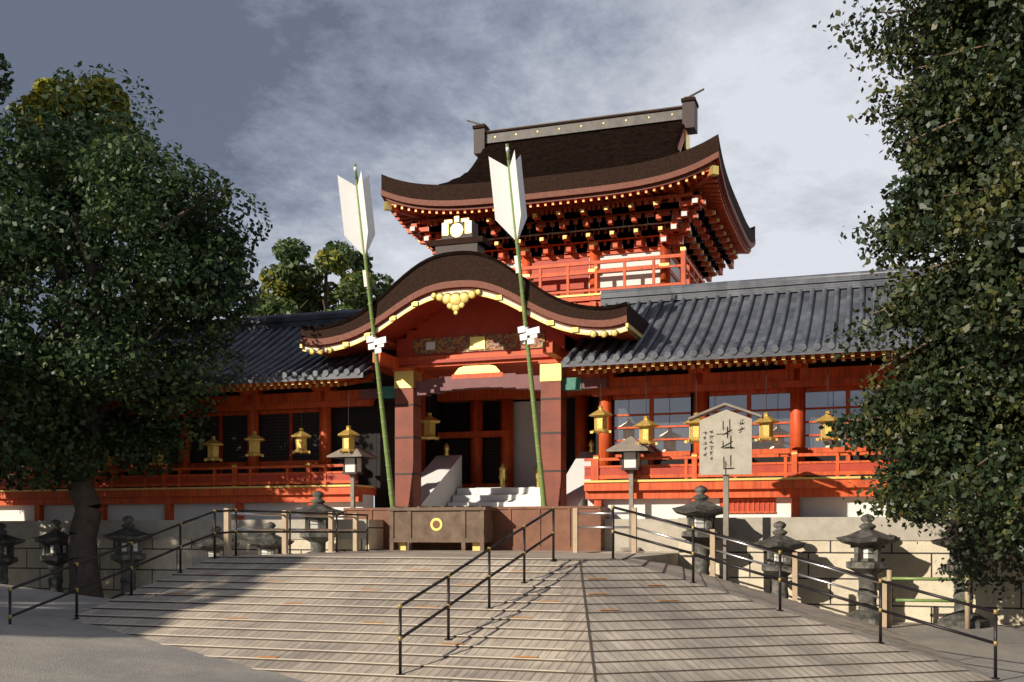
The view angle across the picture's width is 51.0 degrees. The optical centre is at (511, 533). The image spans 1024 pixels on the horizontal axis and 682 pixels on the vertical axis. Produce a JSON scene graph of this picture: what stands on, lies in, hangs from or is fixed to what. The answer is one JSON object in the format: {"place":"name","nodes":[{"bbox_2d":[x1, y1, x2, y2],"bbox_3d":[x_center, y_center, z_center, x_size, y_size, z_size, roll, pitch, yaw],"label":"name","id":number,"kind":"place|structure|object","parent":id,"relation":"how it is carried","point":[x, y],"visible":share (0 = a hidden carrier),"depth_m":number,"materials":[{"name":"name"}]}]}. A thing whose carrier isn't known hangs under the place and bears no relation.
{"place":"outdoors","nodes":[
{"label":"outdoors","id":0,"kind":"place"},
{"bbox_2d":[0,584,306,681],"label":"ground","id":1,"kind":"structure","parent":0,"point":[52,641],"depth_m":14.01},
{"bbox_2d":[0,0,993,507],"label":"sky","id":2,"kind":"structure","parent":0,"point":[281,99],"materials":[{"name":"grey"}]},
{"bbox_2d":[885,622,1023,681],"bbox_3d":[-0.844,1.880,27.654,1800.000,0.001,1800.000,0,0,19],"label":"ground","id":3,"kind":"structure","parent":0,"point":[975,653],"depth_m":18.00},
{"bbox_2d":[0,53,14,104],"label":"tree","id":4,"kind":"object","parent":3,"relation":"on","point":[5,86],"visible":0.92,"depth_m":30.08,"materials":[{"name":"green plant"}]},
{"bbox_2d":[0,523,24,584],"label":"stone lantern","id":5,"kind":"object","parent":3,"relation":"on","point":[7,544],"visible":0.86,"depth_m":29.30,"materials":[{"name":"grey stone"}]},
{"bbox_2d":[32,519,68,592],"bbox_3d":[-12.290,0.748,28.919,1.255,2.265,1.267,0,0,19],"label":"stone lantern","id":6,"kind":"object","parent":3,"relation":"on","point":[54,542],"visible":0.85,"depth_m":28.74,"materials":[{"name":"grey stone"}]},
{"bbox_2d":[9,75,154,346],"bbox_3d":[-13.052,-5.979,32.647,3.613,15.719,4.150,0,0,19],"label":"yellow tree","id":7,"kind":"object","parent":3,"relation":"on","point":[34,98],"visible":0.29,"depth_m":31.83,"materials":[{"name":"green plant"}]},
{"bbox_2d":[101,515,152,598],"bbox_3d":[-10.098,0.702,28.255,1.348,2.356,1.250,0,0,19],"label":"stone lantern","id":8,"kind":"object","parent":3,"relation":"on","point":[127,533],"visible":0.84,"depth_m":28.06,"materials":[{"name":"grey stone"}]},
{"bbox_2d":[0,60,272,597],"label":"camphor tree","id":9,"kind":"object","parent":3,"relation":"on","point":[70,423],"visible":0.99,"depth_m":26.91,"materials":[{"name":"green plant"}]},
{"bbox_2d":[192,526,239,556],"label":"stone lantern","id":10,"kind":"object","parent":3,"relation":"on","point":[206,545],"visible":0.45,"depth_m":26.97,"materials":[{"name":"grey stone"}]},
{"bbox_2d":[246,522,294,554],"bbox_3d":[-5.949,0.796,26.438,1.223,2.169,1.189,0,0,19],"label":"stone lantern","id":11,"kind":"object","parent":3,"relation":"on","point":[268,543],"visible":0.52,"depth_m":26.20,"materials":[{"name":"grey stone"}]},
{"bbox_2d":[243,237,393,316],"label":"tree","id":12,"kind":"object","parent":3,"relation":"on","point":[295,292],"visible":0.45,"depth_m":58.18,"materials":[{"name":"green plant"}]},
{"bbox_2d":[292,491,344,552],"bbox_3d":[-4.757,0.110,26.348,1.158,2.320,1.337,0,0,19],"label":"stone lantern","id":13,"kind":"object","parent":3,"relation":"on","point":[317,541],"visible":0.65,"depth_m":26.16,"materials":[{"name":"grey stone"}]},
{"bbox_2d":[0,516,1023,624],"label":"stone retaining wall","id":14,"kind":"structure","parent":3,"relation":"on","point":[905,555],"depth_m":23.72,"materials":[{"name":"beige stone"}]},
{"bbox_2d":[0,373,375,520],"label":"corridor","id":15,"kind":"object","parent":14,"relation":"on","point":[279,476],"visible":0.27,"depth_m":30.15,"materials":[{"name":"wood"}]},
{"bbox_2d":[4,308,392,393],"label":"tiled roof","id":16,"kind":"structure","parent":15,"relation":"on","point":[269,348],"depth_m":30.09,"materials":[{"name":"grey tile"}]},
{"bbox_2d":[224,508,358,554],"bbox_3d":[-4.562,-0.030,22.953,0.100,0.900,5.400,0,0,19],"label":"wooden fence","id":17,"kind":"object","parent":14,"relation":"on","point":[227,537],"visible":0.91,"depth_m":22.40,"materials":[{"name":"brown wood"}]},
{"bbox_2d":[327,444,378,507],"bbox_3d":[-4.179,-0.979,28.211,1.000,2.797,1.000,0,0,19],"label":"lamp post","id":18,"kind":"object","parent":14,"relation":"on","point":[352,464],"visible":0.84,"depth_m":28.09,"materials":[{"name":"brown wood"}]},
{"bbox_2d":[359,300,608,507],"bbox_3d":[0.102,-2.769,30.502,7.148,6.979,7.200,0,0,19],"label":"gate porch","id":19,"kind":"object","parent":14,"relation":"on","point":[475,351],"visible":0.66,"depth_m":28.11,"materials":[{"name":"wood"}]},
{"bbox_2d":[337,164,395,507],"bbox_3d":[-3.444,-4.272,26.905,0.797,9.413,2.296,0,0,27],"label":"giant arrow","id":20,"kind":"object","parent":19,"relation":"on","point":[357,217],"visible":0.89,"depth_m":26.46,"materials":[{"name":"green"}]},
{"bbox_2d":[300,216,648,390],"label":"curved gable roof","id":21,"kind":"structure","parent":19,"relation":"on","point":[457,271],"depth_m":26.18,"materials":[{"name":"brown wood"}]},
{"bbox_2d":[421,439,595,506],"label":"staircase","id":22,"kind":"structure","parent":19,"relation":"on","point":[441,480],"depth_m":30.08,"materials":[{"name":"white stone"}]},
{"bbox_2d":[489,144,546,505],"bbox_3d":[0.341,-4.285,25.617,0.798,9.439,2.324,0,0,32],"label":"giant arrow","id":23,"kind":"object","parent":19,"relation":"on","point":[508,192],"visible":0.94,"depth_m":25.18,"materials":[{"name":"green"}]},
{"bbox_2d":[407,192,737,346],"bbox_3d":[2.394,-5.290,36.525,9.740,9.880,8.421,0,0,19],"label":"tower upper storey","id":24,"kind":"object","parent":14,"relation":"on","point":[585,254],"depth_m":33.22,"materials":[{"name":"red wood"}]},
{"bbox_2d":[381,88,755,254],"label":"tower roof","id":25,"kind":"structure","parent":24,"relation":"on","point":[631,155],"depth_m":33.77,"materials":[{"name":"brown wood"}]},
{"bbox_2d":[606,436,655,550],"bbox_3d":[2.867,-0.961,25.807,1.000,2.762,1.000,0,0,19],"label":"lamp post","id":26,"kind":"object","parent":14,"relation":"on","point":[630,450],"visible":0.95,"depth_m":25.66,"materials":[{"name":"grey wood"}]},
{"bbox_2d":[573,350,1006,518],"bbox_3d":[11.653,-2.392,23.126,21.080,4.083,2.300,0,0,19],"label":"corridor","id":27,"kind":"object","parent":14,"relation":"on","point":[798,470],"visible":0.62,"depth_m":25.66,"materials":[{"name":"wood"}]},
{"bbox_2d":[104,362,884,465],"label":"hanging lanterns","id":28,"kind":"object","parent":27,"relation":"hanging from","point":[645,426],"visible":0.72,"depth_m":25.75,"materials":[{"name":"gold metal"}]},
{"bbox_2d":[561,267,943,366],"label":"tiled roof","id":29,"kind":"structure","parent":27,"relation":"on","point":[779,316],"depth_m":26.29,"materials":[{"name":"grey tile"}]},
{"bbox_2d":[70,550,999,681],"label":"stone steps","id":30,"kind":"structure","parent":3,"relation":"on","point":[571,616],"depth_m":15.19,"materials":[{"name":"grey stone"}]},
{"bbox_2d":[8,509,367,623],"bbox_3d":[-5.198,0.602,20.386,0.464,2.124,10.476,0,0,22],"label":"railing","id":31,"kind":"object","parent":30,"relation":"on","point":[77,564],"visible":0.98,"depth_m":18.65,"materials":[{"name":"metal"}]},
{"bbox_2d":[387,506,496,550],"bbox_3d":[-1.735,-0.125,26.617,2.592,1.090,0.820,0,0,19],"label":"offering box","id":32,"kind":"object","parent":30,"relation":"on","point":[409,525],"visible":0.98,"depth_m":26.26,"materials":[{"name":"brown wood"}]},
{"bbox_2d":[343,506,608,550],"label":"wall","id":33,"kind":"structure","parent":30,"relation":"on","point":[508,521],"depth_m":26.28,"materials":[{"name":"brown wood"}]},
{"bbox_2d":[396,507,555,674],"bbox_3d":[-0.358,0.662,15.348,0.108,2.181,4.672,0,0,27],"label":"railing","id":34,"kind":"object","parent":30,"relation":"on","point":[448,576],"visible":1,"depth_m":15.07,"materials":[{"name":"metal"}]},
{"bbox_2d":[573,507,886,626],"bbox_3d":[4.370,0.649,22.272,6.426,2.397,0.120,0,0,19],"label":"wooden fence","id":35,"kind":"object","parent":30,"relation":"on","point":[712,549],"visible":0.8,"depth_m":22.27,"materials":[{"name":"brown wood"}]},
{"bbox_2d":[610,505,999,678],"bbox_3d":[3.904,0.694,15.638,6.087,2.309,0.101,0,0,41],"label":"railing","id":36,"kind":"object","parent":30,"relation":"on","point":[880,609],"visible":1,"depth_m":15.28,"materials":[{"name":"metal"}]},
{"bbox_2d":[672,485,729,574],"bbox_3d":[4.103,0.110,23.325,1.158,2.320,1.337,0,0,19],"label":"stone lantern","id":37,"kind":"object","parent":3,"relation":"on","point":[701,511],"visible":0.76,"depth_m":23.13,"materials":[{"name":"grey stone"}]},
{"bbox_2d":[688,403,763,580],"bbox_3d":[4.520,-0.435,22.707,1.533,4.630,0.320,0,0,19],"label":"wooden signboard","id":38,"kind":"object","parent":3,"relation":"on","point":[725,443],"visible":1,"depth_m":22.69,"materials":[{"name":"brown wood"}]},
{"bbox_2d":[752,521,806,598],"bbox_3d":[5.657,0.806,22.678,1.073,2.149,1.239,0,0,19],"label":"stone lantern","id":39,"kind":"object","parent":3,"relation":"on","point":[779,540],"visible":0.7,"depth_m":22.49,"materials":[{"name":"grey stone"}]},
{"bbox_2d":[836,514,900,625],"bbox_3d":[7.342,0.735,22.167,1.286,2.290,1.262,0,0,19],"label":"stone lantern","id":40,"kind":"object","parent":3,"relation":"on","point":[867,542],"visible":0.91,"depth_m":21.95,"materials":[{"name":"grey stone"}]},
{"bbox_2d":[812,0,1023,602],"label":"cypress tree","id":41,"kind":"object","parent":3,"relation":"on","point":[954,445],"visible":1,"depth_m":16.81,"materials":[{"name":"green plant"}]},
{"bbox_2d":[884,570,972,628],"bbox_3d":[8.237,1.305,21.254,1.658,1.150,0.100,0,0,13],"label":"bamboo fence","id":42,"kind":"object","parent":3,"relation":"on","point":[890,578],"visible":0.69,"depth_m":21.26,"materials":[{"name":"brown wood"}]},
{"bbox_2d":[930,519,988,628],"bbox_3d":[9.093,0.770,21.632,1.276,2.219,1.150,0,0,19],"label":"stone lantern","id":43,"kind":"object","parent":3,"relation":"on","point":[955,618],"visible":0.34,"depth_m":21.46,"materials":[{"name":"grey stone"}]}
]}

